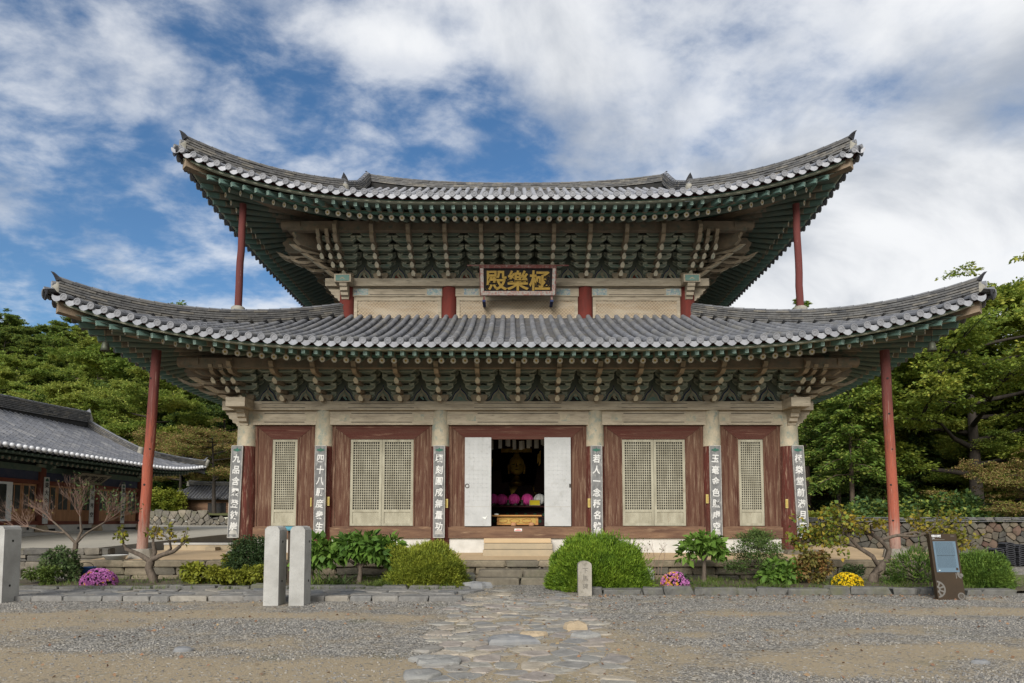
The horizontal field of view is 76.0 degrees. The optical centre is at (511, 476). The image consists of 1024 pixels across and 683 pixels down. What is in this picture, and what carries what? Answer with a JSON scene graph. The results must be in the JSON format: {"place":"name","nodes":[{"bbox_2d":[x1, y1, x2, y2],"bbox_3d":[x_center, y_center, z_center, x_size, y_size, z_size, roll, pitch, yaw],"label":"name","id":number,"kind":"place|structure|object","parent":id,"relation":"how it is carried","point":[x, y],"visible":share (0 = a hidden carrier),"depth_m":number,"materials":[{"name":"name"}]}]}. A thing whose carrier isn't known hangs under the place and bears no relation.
{"place":"outdoors","nodes":[
{"label":"outdoors","id":0,"kind":"place"},
{"bbox_2d":[21,524,232,553],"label":"courtyard","id":1,"kind":"structure","parent":0,"point":[207,534],"depth_m":23.60,"materials":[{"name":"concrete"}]},
{"bbox_2d":[0,394,209,536],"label":"monastery hall","id":2,"kind":"structure","parent":1,"relation":"on","point":[39,441],"depth_m":28.03,"materials":[{"name":"tile"}]},
{"bbox_2d":[11,483,21,520],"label":"door","id":3,"kind":"structure","parent":2,"relation":"in","point":[17,487],"depth_m":25.21,"materials":[{"name":"brown wood"}]},
{"bbox_2d":[20,483,35,520],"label":"door","id":4,"kind":"structure","parent":2,"relation":"in","point":[26,488],"depth_m":25.83,"materials":[{"name":"brown wood"}]},
{"bbox_2d":[55,486,68,520],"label":"door","id":5,"kind":"structure","parent":2,"relation":"in","point":[62,505],"depth_m":27.78,"materials":[{"name":"brown wood"}]},
{"bbox_2d":[68,487,80,520],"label":"door","id":6,"kind":"structure","parent":2,"relation":"in","point":[73,515],"depth_m":28.48,"materials":[{"name":"brown wood"}]},
{"bbox_2d":[69,472,111,484],"bbox_3d":[-18.281,0.114,28.456,0.598,0.456,2.000,0,-4,0],"label":"name board","id":7,"kind":"object","parent":2,"relation":"attached to","point":[99,478],"visible":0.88,"depth_m":28.35,"materials":[{"name":"black paint"}]},
{"bbox_2d":[150,510,227,524],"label":"stone wall","id":8,"kind":"structure","parent":1,"relation":"on","point":[161,517],"depth_m":44.45,"materials":[{"name":"stone"}]},
{"bbox_2d":[208,513,227,515],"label":"grass bank","id":9,"kind":"structure","parent":0,"point":[218,514],"depth_m":48.00,"materials":[{"name":"plant"}]},
{"bbox_2d":[70,365,222,446],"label":"tree","id":10,"kind":"object","parent":9,"relation":"on","point":[170,398],"visible":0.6,"depth_m":54.33,"materials":[{"name":"green plant"}]},
{"bbox_2d":[151,486,188,510],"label":"bush","id":11,"kind":"object","parent":9,"relation":"on","point":[176,502],"visible":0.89,"depth_m":49.16,"materials":[{"name":"green plant"}]},
{"bbox_2d":[125,424,230,517],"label":"tree","id":12,"kind":"object","parent":9,"relation":"on","point":[159,440],"visible":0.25,"depth_m":52.05,"materials":[{"name":"green plant"}]},
{"bbox_2d":[152,447,215,518],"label":"bush","id":13,"kind":"object","parent":9,"relation":"on","point":[158,484],"visible":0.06,"depth_m":54.52,"materials":[{"name":"green plant"}]},
{"bbox_2d":[155,417,237,519],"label":"tree","id":14,"kind":"object","parent":9,"relation":"on","point":[192,439],"visible":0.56,"depth_m":48.77,"materials":[{"name":"green plant"}]},
{"bbox_2d":[178,480,229,516],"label":"outbuilding","id":15,"kind":"structure","parent":9,"relation":"on","point":[199,496],"depth_m":51.19,"materials":[{"name":"tile"}]},
{"bbox_2d":[14,588,483,601],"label":"stone paving","id":16,"kind":"structure","parent":0,"point":[211,594],"depth_m":12.73,"materials":[{"name":"stone"}]},
{"bbox_2d":[0,522,1023,682],"bbox_3d":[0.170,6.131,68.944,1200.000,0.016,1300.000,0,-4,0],"label":"ground","id":17,"kind":"structure","parent":0,"point":[798,657],"depth_m":8.18,"materials":[{"name":"gravel"}]},
{"bbox_2d":[0,526,21,602],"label":"stone post","id":18,"kind":"object","parent":17,"relation":"on","point":[10,547],"visible":0.93,"depth_m":12.09,"materials":[{"name":"stone"}]},
{"bbox_2d":[20,548,114,575],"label":"retaining wall","id":19,"kind":"structure","parent":17,"relation":"on","point":[29,556],"depth_m":17.73,"materials":[{"name":"stone"}]},
{"bbox_2d":[19,583,470,589],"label":"stone kerb","id":20,"kind":"structure","parent":17,"relation":"on","point":[260,585],"depth_m":13.89,"materials":[{"name":"stone"}]},
{"bbox_2d":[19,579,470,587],"bbox_3d":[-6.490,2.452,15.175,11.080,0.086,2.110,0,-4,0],"label":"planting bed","id":21,"kind":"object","parent":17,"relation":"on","point":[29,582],"visible":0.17,"depth_m":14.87,"materials":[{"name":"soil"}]},
{"bbox_2d":[21,564,63,585],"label":"weed clump","id":22,"kind":"object","parent":21,"relation":"on","point":[43,574],"visible":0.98,"depth_m":14.61,"materials":[{"name":"green plant"}]},
{"bbox_2d":[36,544,83,581],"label":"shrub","id":23,"kind":"object","parent":21,"relation":"on","point":[67,564],"visible":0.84,"depth_m":15.06,"materials":[{"name":"green plant"}]},
{"bbox_2d":[0,470,143,579],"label":"bare tree","id":24,"kind":"object","parent":21,"relation":"on","point":[79,536],"visible":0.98,"depth_m":15.61,"materials":[{"name":"brown plant"}]},
{"bbox_2d":[78,568,118,585],"bbox_3d":[-9.147,2.263,14.526,0.834,0.474,0.729,0,-4,0],"label":"chrysanthemum","id":25,"kind":"object","parent":21,"relation":"on","point":[97,576],"visible":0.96,"depth_m":14.34,"materials":[{"name":"purple plant"}]},
{"bbox_2d":[112,522,190,582],"bbox_3d":[-8.258,1.790,15.052,1.897,1.510,0.675,0,-4,0],"label":"pruned tree","id":26,"kind":"object","parent":21,"relation":"on","point":[149,569],"visible":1,"depth_m":14.98,"materials":[{"name":"brown plant"}]},
{"bbox_2d":[178,560,216,583],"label":"shrub","id":27,"kind":"object","parent":21,"relation":"on","point":[193,572],"visible":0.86,"depth_m":14.65,"materials":[{"name":"green plant"}]},
{"bbox_2d":[201,564,263,585],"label":"shrub","id":28,"kind":"object","parent":21,"relation":"on","point":[250,575],"visible":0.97,"depth_m":14.34,"materials":[{"name":"green plant"}]},
{"bbox_2d":[220,534,264,570],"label":"shrub","id":29,"kind":"object","parent":21,"relation":"on","point":[252,552],"visible":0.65,"depth_m":14.79,"materials":[{"name":"green plant"}]},
{"bbox_2d":[287,528,408,583],"bbox_3d":[-3.666,1.810,14.811,2.869,1.285,1.404,0,-4,0],"label":"shrub","id":30,"kind":"object","parent":21,"relation":"on","point":[359,549],"visible":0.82,"depth_m":14.58,"materials":[{"name":"green plant"}]},
{"bbox_2d":[376,538,469,587],"bbox_3d":[-1.985,1.939,14.756,2.210,1.166,1.873,0,-4,0],"label":"juniper shrub","id":31,"kind":"object","parent":21,"relation":"on","point":[430,562],"visible":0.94,"depth_m":14.29,"materials":[{"name":"green plant"}]},
{"bbox_2d":[263,526,286,605],"bbox_3d":[-4.238,1.615,11.738,0.269,1.450,0.380,0,-4,0],"label":"stone post","id":32,"kind":"object","parent":17,"relation":"on","point":[274,584],"visible":0.89,"depth_m":11.57,"materials":[{"name":"stone"}]},
{"bbox_2d":[289,526,311,605],"bbox_3d":[-3.788,1.615,11.738,0.269,1.450,0.380,0,-4,0],"label":"stone post","id":33,"kind":"object","parent":17,"relation":"on","point":[300,569],"visible":0.89,"depth_m":11.57,"materials":[{"name":"stone"}]},
{"bbox_2d":[79,543,930,580],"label":"stone terrace","id":34,"kind":"structure","parent":17,"relation":"on","point":[168,566],"depth_m":16.27,"materials":[{"name":"stone"}]},
{"bbox_2d":[127,349,161,558],"bbox_3d":[-9.800,-0.596,17.533,0.660,5.598,0.670,1,-4,-20],"label":"eave prop","id":35,"kind":"object","parent":34,"relation":"on","point":[147,468],"visible":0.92,"depth_m":17.38,"materials":[{"name":"paint"}]},
{"bbox_2d":[483,538,552,555],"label":"door steps","id":36,"kind":"structure","parent":34,"relation":"on","point":[517,546],"depth_m":18.29,"materials":[{"name":"wood"}]},
{"bbox_2d":[41,130,996,553],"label":"temple hall","id":37,"kind":"structure","parent":34,"relation":"on","point":[385,358],"depth_m":19.18,"materials":[{"name":"tile"}]},
{"bbox_2d":[227,445,243,537],"bbox_3d":[-7.969,0.435,18.881,0.390,2.660,0.055,0,-4,0],"label":"couplet plaque","id":38,"kind":"object","parent":37,"relation":"attached to","point":[235,490],"visible":0.99,"depth_m":18.86,"materials":[{"name":"white paint"}]},
{"bbox_2d":[231,203,246,308],"bbox_3d":[-8.160,-6.552,19.633,0.400,3.264,0.390,0,-4,0],"label":"eave prop","id":39,"kind":"object","parent":37,"relation":"on","point":[240,255],"visible":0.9,"depth_m":19.53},
{"bbox_2d":[271,440,297,525],"bbox_3d":[-6.660,0.182,19.194,0.720,2.523,0.050,0,-4,0],"label":"lattice door","id":40,"kind":"structure","parent":37,"relation":"in","point":[284,464],"depth_m":19.18,"materials":[{"name":"beige wood"}]},
{"bbox_2d":[313,445,326,533],"bbox_3d":[-5.530,0.435,18.881,0.330,2.660,0.055,0,-4,0],"label":"couplet plaque","id":41,"kind":"object","parent":37,"relation":"attached to","point":[319,518],"visible":0.99,"depth_m":18.86,"materials":[{"name":"white paint"}]},
{"bbox_2d":[350,440,381,525],"bbox_3d":[-4.272,0.182,19.194,0.916,2.523,0.050,0,-4,0],"label":"lattice door","id":42,"kind":"structure","parent":37,"relation":"in","point":[366,455],"depth_m":19.19,"materials":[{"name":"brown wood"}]},
{"bbox_2d":[381,440,413,525],"bbox_3d":[-3.348,0.182,19.194,0.916,2.523,0.050,0,-4,0],"label":"lattice door","id":43,"kind":"structure","parent":37,"relation":"in","point":[397,455],"depth_m":19.19,"materials":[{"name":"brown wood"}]},
{"bbox_2d":[433,445,444,537],"bbox_3d":[-2.100,0.435,18.881,0.330,2.660,0.055,0,-4,0],"label":"couplet plaque","id":44,"kind":"object","parent":37,"relation":"attached to","point":[439,494],"visible":1,"depth_m":18.86,"materials":[{"name":"white paint"}]},
{"bbox_2d":[465,437,490,525],"bbox_3d":[-0.990,0.154,19.091,0.770,2.590,0.084,0,-4,0],"label":"open door","id":45,"kind":"structure","parent":37,"relation":"in","point":[477,449],"depth_m":19.07,"materials":[{"name":"paper"}]},
{"bbox_2d":[492,515,541,524],"bbox_3d":[0.140,1.332,19.996,1.500,0.300,0.640,0,-4,0],"label":"donation box","id":46,"kind":"object","parent":37,"relation":"on","point":[516,519],"visible":1,"depth_m":19.77,"materials":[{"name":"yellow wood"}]},
{"bbox_2d":[467,264,568,306],"bbox_3d":[0.190,-6.187,21.266,3.240,1.074,1.072,0,-4,0],"label":"name board","id":47,"kind":"object","parent":37,"relation":"hanging from","point":[517,280],"visible":1,"depth_m":21.03,"materials":[{"name":"black wood"}]},
{"bbox_2d":[544,437,570,525],"bbox_3d":[1.330,0.154,19.088,0.770,2.590,0.090,0,-4,0],"label":"open door","id":48,"kind":"structure","parent":37,"relation":"in","point":[557,450],"depth_m":19.07,"materials":[{"name":"paper"}]},
{"bbox_2d":[590,445,602,534],"bbox_3d":[2.440,0.435,18.881,0.330,2.660,0.055,0,-4,0],"label":"couplet plaque","id":49,"kind":"object","parent":37,"relation":"attached to","point":[596,493],"visible":0.96,"depth_m":18.86,"materials":[{"name":"white paint"}]},
{"bbox_2d":[622,440,653,525],"bbox_3d":[3.688,0.182,19.194,0.916,2.523,0.050,0,-4,0],"label":"lattice door","id":50,"kind":"structure","parent":37,"relation":"in","point":[637,455],"depth_m":19.19,"materials":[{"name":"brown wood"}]},
{"bbox_2d":[653,440,685,525],"bbox_3d":[4.612,0.182,19.194,0.916,2.523,0.050,0,-4,0],"label":"lattice door","id":51,"kind":"structure","parent":37,"relation":"in","point":[668,455],"depth_m":19.19,"materials":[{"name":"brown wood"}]},
{"bbox_2d":[709,445,722,537],"bbox_3d":[5.870,0.435,18.881,0.330,2.660,0.055,0,-4,0],"label":"couplet plaque","id":52,"kind":"object","parent":37,"relation":"attached to","point":[715,478],"visible":0.97,"depth_m":18.86,"materials":[{"name":"white paint"}]},
{"bbox_2d":[738,440,764,525],"bbox_3d":[7.000,0.182,19.194,0.720,2.523,0.050,0,-4,0],"label":"lattice door","id":53,"kind":"structure","parent":37,"relation":"in","point":[750,452],"depth_m":19.19,"materials":[{"name":"beige wood"}]},
{"bbox_2d":[791,445,808,537],"bbox_3d":[8.309,0.435,18.881,0.430,2.660,0.055,0,-4,0],"label":"couplet plaque","id":54,"kind":"object","parent":37,"relation":"attached to","point":[800,491],"visible":0.94,"depth_m":18.87,"materials":[{"name":"white paint"}]},
{"bbox_2d":[792,203,807,308],"bbox_3d":[8.590,-6.553,19.633,0.400,3.266,0.390,0,-4,0],"label":"eave prop","id":55,"kind":"object","parent":37,"relation":"on","point":[798,260],"visible":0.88,"depth_m":19.53,"materials":[{"name":"wood"}]},
{"bbox_2d":[879,349,906,557],"bbox_3d":[10.210,-0.590,17.629,0.660,5.598,0.670,0,-4,0],"label":"eave prop","id":56,"kind":"object","parent":34,"relation":"on","point":[891,468],"visible":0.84,"depth_m":17.44,"materials":[{"name":"paint"}]},
{"bbox_2d":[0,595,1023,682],"bbox_3d":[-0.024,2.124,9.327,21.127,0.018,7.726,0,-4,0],"label":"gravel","id":57,"kind":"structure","parent":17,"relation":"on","point":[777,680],"depth_m":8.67,"materials":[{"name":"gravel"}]},
{"bbox_2d":[2,590,1022,680],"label":"fallen leaves","id":58,"kind":"object","parent":17,"relation":"on","point":[618,649],"visible":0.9,"depth_m":9.94,"materials":[{"name":"brown plant"}]},
{"bbox_2d":[476,568,548,584],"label":"terrace steps","id":59,"kind":"structure","parent":17,"relation":"on","point":[503,576],"depth_m":15.66,"materials":[{"name":"stone"}]},
{"bbox_2d":[577,561,591,595],"bbox_3d":[1.450,2.063,13.110,0.270,0.740,0.183,0,-4,0],"label":"stone marker","id":60,"kind":"object","parent":17,"relation":"on","point":[584,578],"visible":0.98,"depth_m":13.02,"materials":[{"name":"stone"}]},
{"bbox_2d":[592,585,1016,595],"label":"stone kerb","id":61,"kind":"structure","parent":17,"relation":"on","point":[761,590],"depth_m":13.15,"materials":[{"name":"stone"}]},
{"bbox_2d":[825,436,881,510],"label":"tree","id":62,"kind":"object","parent":17,"relation":"on","point":[847,498],"visible":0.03,"depth_m":46.09,"materials":[{"name":"green plant"}]},
{"bbox_2d":[804,381,911,502],"bbox_3d":[18.109,-1.408,35.131,5.836,12.403,4.941,3,-5,-37],"label":"tree","id":63,"kind":"object","parent":17,"relation":"on","point":[850,454],"visible":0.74,"depth_m":34.97,"materials":[{"name":"green plant"}]},
{"bbox_2d":[840,493,924,520],"bbox_3d":[17.673,2.769,32.210,4.364,3.790,4.569,0,-4,2],"label":"bush","id":64,"kind":"object","parent":17,"relation":"on","point":[865,509],"visible":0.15,"depth_m":31.59,"materials":[{"name":"green plant"}]},
{"bbox_2d":[855,431,922,511],"bbox_3d":[22.462,1.172,39.010,5.713,8.331,5.231,-3,-5,40],"label":"tree","id":65,"kind":"object","parent":17,"relation":"on","point":[871,493],"visible":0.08,"depth_m":38.89,"materials":[{"name":"green plant"}]},
{"bbox_2d":[803,517,1023,552],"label":"rubble wall","id":66,"kind":"structure","parent":17,"relation":"on","point":[998,529],"depth_m":27.42,"materials":[{"name":"stone"}]},
{"bbox_2d":[811,260,1023,506],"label":"tree","id":67,"kind":"object","parent":17,"relation":"on","point":[912,390],"visible":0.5,"depth_m":33.94,"materials":[{"name":"green plant"}]},
{"bbox_2d":[899,425,953,507],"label":"tree","id":68,"kind":"object","parent":17,"relation":"on","point":[915,479],"visible":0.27,"depth_m":40.96,"materials":[{"name":"green plant"}]},
{"bbox_2d":[926,534,965,599],"bbox_3d":[8.273,1.746,12.497,0.600,1.290,0.177,0,-4,0],"label":"information sign","id":69,"kind":"object","parent":17,"relation":"on","point":[946,571],"visible":0.98,"depth_m":12.45,"materials":[{"name":"metal"}]},
{"bbox_2d":[898,488,1004,520],"bbox_3d":[21.518,2.603,31.968,4.800,4.168,5.026,-1,-4,15],"label":"bush","id":70,"kind":"object","parent":17,"relation":"on","point":[967,506],"visible":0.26,"depth_m":31.83,"materials":[{"name":"green plant"}]},
{"bbox_2d":[0,0,1023,521],"label":"sky","id":71,"kind":"structure","parent":0,"point":[96,96],"materials":[{"name":"blue"}]},
{"bbox_2d":[491,440,544,524],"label":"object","id":72,"kind":"object","parent":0,"point":[498,486],"depth_m":23.42,"materials":[{"name":"black"}]},
{"bbox_2d":[496,452,538,502],"bbox_3d":[0.170,0.461,24.305,2.354,2.758,1.324,0,-4,0],"label":"buddha statue","id":73,"kind":"object","parent":72,"relation":"on","point":[516,466],"visible":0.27,"depth_m":24.40,"materials":[{"name":"gold metal"}]},
{"bbox_2d":[405,593,635,682],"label":"stone path","id":74,"kind":"structure","parent":0,"point":[477,650],"depth_m":7.81,"materials":[{"name":"stone"}]},
{"bbox_2d":[403,668,441,680],"bbox_3d":[-0.871,1.913,6.323,0.379,0.068,0.412,0,-4,0],"label":"rock","id":75,"kind":"object","parent":74,"relation":"on","point":[426,674],"visible":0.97,"depth_m":6.26,"materials":[{"name":"stone"}]},
{"bbox_2d":[408,654,461,665],"bbox_3d":[-0.799,1.952,6.943,0.517,0.087,0.454,2,-4,-25],"label":"rock","id":76,"kind":"object","parent":74,"relation":"on","point":[432,660],"visible":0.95,"depth_m":6.85,"materials":[{"name":"stone"}]},
{"bbox_2d":[488,634,540,645],"bbox_3d":[0.023,2.014,8.036,0.646,0.126,0.465,0,-4,0],"label":"rock","id":77,"kind":"object","parent":74,"relation":"on","point":[509,639],"visible":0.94,"depth_m":7.89,"materials":[{"name":"grey stone"}]},
{"bbox_2d":[48,574,1023,590],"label":"grass","id":78,"kind":"structure","parent":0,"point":[701,583],"depth_m":14.41,"materials":[{"name":"plant"}]},
{"bbox_2d":[543,528,658,592],"bbox_3d":[1.919,1.822,14.417,2.532,1.431,2.289,0,-4,0],"label":"juniper shrub","id":79,"kind":"object","parent":78,"relation":"on","point":[614,561],"visible":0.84,"depth_m":13.85,"materials":[{"name":"green plant"}]},
{"bbox_2d":[660,570,693,585],"bbox_3d":[3.583,2.269,14.329,0.749,0.434,0.652,0,-4,0],"label":"chrysanthemum","id":80,"kind":"object","parent":78,"relation":"on","point":[674,577],"visible":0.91,"depth_m":14.16,"materials":[{"name":"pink plant"}]},
{"bbox_2d":[671,528,733,580],"bbox_3d":[4.414,1.856,15.203,1.311,1.301,1.084,3,-5,-34],"label":"shrub","id":81,"kind":"object","parent":78,"relation":"on","point":[702,546],"visible":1,"depth_m":15.09,"materials":[{"name":"green plant"}]},
{"bbox_2d":[720,527,790,578],"bbox_3d":[5.600,1.836,15.135,1.648,1.365,1.392,-3,-5,38],"label":"conifer shrub","id":82,"kind":"object","parent":78,"relation":"on","point":[762,539],"visible":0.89,"depth_m":15.02,"materials":[{"name":"green plant"}]},
{"bbox_2d":[753,555,805,584],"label":"shrub","id":83,"kind":"object","parent":78,"relation":"on","point":[781,574],"visible":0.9,"depth_m":14.55,"materials":[{"name":"green plant"}]},
{"bbox_2d":[787,549,836,583],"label":"shrub","id":84,"kind":"object","parent":78,"relation":"on","point":[816,562],"visible":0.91,"depth_m":14.52,"materials":[{"name":"red plant"}]},
{"bbox_2d":[831,571,863,585],"bbox_3d":[7.267,2.270,14.222,0.722,0.394,0.661,0,-4,0],"label":"chrysanthemum","id":85,"kind":"object","parent":78,"relation":"on","point":[842,578],"visible":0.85,"depth_m":14.09,"materials":[{"name":"yellow plant"}]},
{"bbox_2d":[783,500,986,581],"bbox_3d":[8.500,1.549,15.146,4.510,2.008,1.677,0,-4,0],"label":"tree","id":86,"kind":"object","parent":78,"relation":"on","point":[840,521],"visible":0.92,"depth_m":15.05,"materials":[{"name":"green plant"}]},
{"bbox_2d":[878,537,932,585],"bbox_3d":[9.199,1.899,14.802,1.754,1.334,1.333,0,-4,0],"label":"juniper shrub","id":87,"kind":"object","parent":78,"relation":"on","point":[919,557],"visible":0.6,"depth_m":14.74,"materials":[{"name":"green plant"}]},
{"bbox_2d":[959,546,1023,589],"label":"juniper shrub","id":88,"kind":"object","parent":78,"relation":"on","point":[987,569],"visible":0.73,"depth_m":14.01,"materials":[{"name":"green plant"}]},
{"bbox_2d":[1013,575,1023,591],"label":"lawn","id":89,"kind":"structure","parent":0,"point":[1022,577],"depth_m":16.45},
{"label":"hill","id":90,"kind":"structure","parent":0,"visible":0},
{"bbox_2d":[0,327,31,361],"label":"tree","id":91,"kind":"object","parent":90,"relation":"on","point":[5,336],"visible":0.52,"depth_m":116.22,"materials":[{"name":"green plant"}]},
{"bbox_2d":[0,362,37,395],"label":"tree","id":92,"kind":"object","parent":90,"relation":"on","point":[6,376],"visible":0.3,"depth_m":83.63,"materials":[{"name":"green plant"}]},
{"bbox_2d":[0,308,37,353],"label":"tree","id":93,"kind":"object","parent":90,"relation":"on","point":[16,320],"visible":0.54,"depth_m":127.10,"materials":[{"name":"green plant"}]},
{"bbox_2d":[0,346,60,392],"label":"tree","id":94,"kind":"object","parent":90,"relation":"on","point":[16,363],"visible":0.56,"depth_m":91.86,"materials":[{"name":"green plant"}]},
{"bbox_2d":[15,320,85,365],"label":"tree","id":95,"kind":"object","parent":90,"relation":"on","point":[34,347],"visible":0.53,"depth_m":113.57,"materials":[{"name":"green plant"}]},
{"bbox_2d":[45,326,98,365],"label":"tree","id":96,"kind":"object","parent":90,"relation":"on","point":[88,342],"visible":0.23,"depth_m":115.71,"materials":[{"name":"green plant"}]},
{"bbox_2d":[45,359,116,388],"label":"tree","id":97,"kind":"object","parent":90,"relation":"on","point":[65,377],"visible":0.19,"depth_m":93.38,"materials":[{"name":"green plant"}]},
{"bbox_2d":[21,366,145,435],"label":"tree","id":98,"kind":"object","parent":90,"relation":"on","point":[58,393],"visible":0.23,"depth_m":57.42,"materials":[{"name":"green plant"}]},
{"bbox_2d":[39,300,208,427],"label":"tree","id":99,"kind":"object","parent":90,"relation":"on","point":[93,358],"visible":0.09,"depth_m":64.57,"materials":[{"name":"green plant"}]},
{"bbox_2d":[130,394,237,443],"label":"tree","id":100,"kind":"object","parent":90,"relation":"on","point":[160,415],"visible":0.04,"depth_m":62.03,"materials":[{"name":"green plant"}]},
{"bbox_2d":[156,396,237,455],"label":"tree","id":101,"kind":"object","parent":90,"relation":"on","point":[215,408],"visible":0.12,"depth_m":58.88,"materials":[{"name":"green plant"}]},
{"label":"hill","id":102,"kind":"structure","parent":0,"visible":0},
{"bbox_2d":[792,299,852,516],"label":"tree","id":103,"kind":"object","parent":102,"relation":"on","point":[801,427],"visible":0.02,"depth_m":46.06,"materials":[{"name":"green plant"}]},
{"bbox_2d":[798,400,902,508],"bbox_3d":[19.610,-0.185,38.606,7.442,10.391,6.791,0,-4,-3],"label":"tree","id":104,"kind":"object","parent":102,"relation":"on","point":[815,418],"visible":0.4,"depth_m":38.06,"materials":[{"name":"green plant"}]},
{"bbox_2d":[814,332,1023,484],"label":"tree","id":105,"kind":"object","parent":102,"relation":"on","point":[992,348],"visible":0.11,"depth_m":40.74,"materials":[{"name":"green plant"}]},
{"bbox_2d":[899,410,1023,503],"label":"tree","id":106,"kind":"object","parent":102,"relation":"on","point":[991,448],"visible":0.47,"depth_m":38.01,"materials":[{"name":"green plant"}]},
{"bbox_2d":[921,448,1023,516],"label":"tree","id":107,"kind":"object","parent":102,"relation":"on","point":[986,476],"visible":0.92,"depth_m":31.42,"materials":[{"name":"green plant"}]},
{"bbox_2d":[928,252,1023,454],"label":"tree","id":108,"kind":"object","parent":102,"relation":"on","point":[1018,324],"visible":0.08,"depth_m":39.28,"materials":[{"name":"green plant"}]},
{"bbox_2d":[941,399,1023,505],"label":"tree","id":109,"kind":"object","parent":102,"relation":"on","point":[994,432],"visible":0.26,"depth_m":38.65,"materials":[{"name":"green plant"}]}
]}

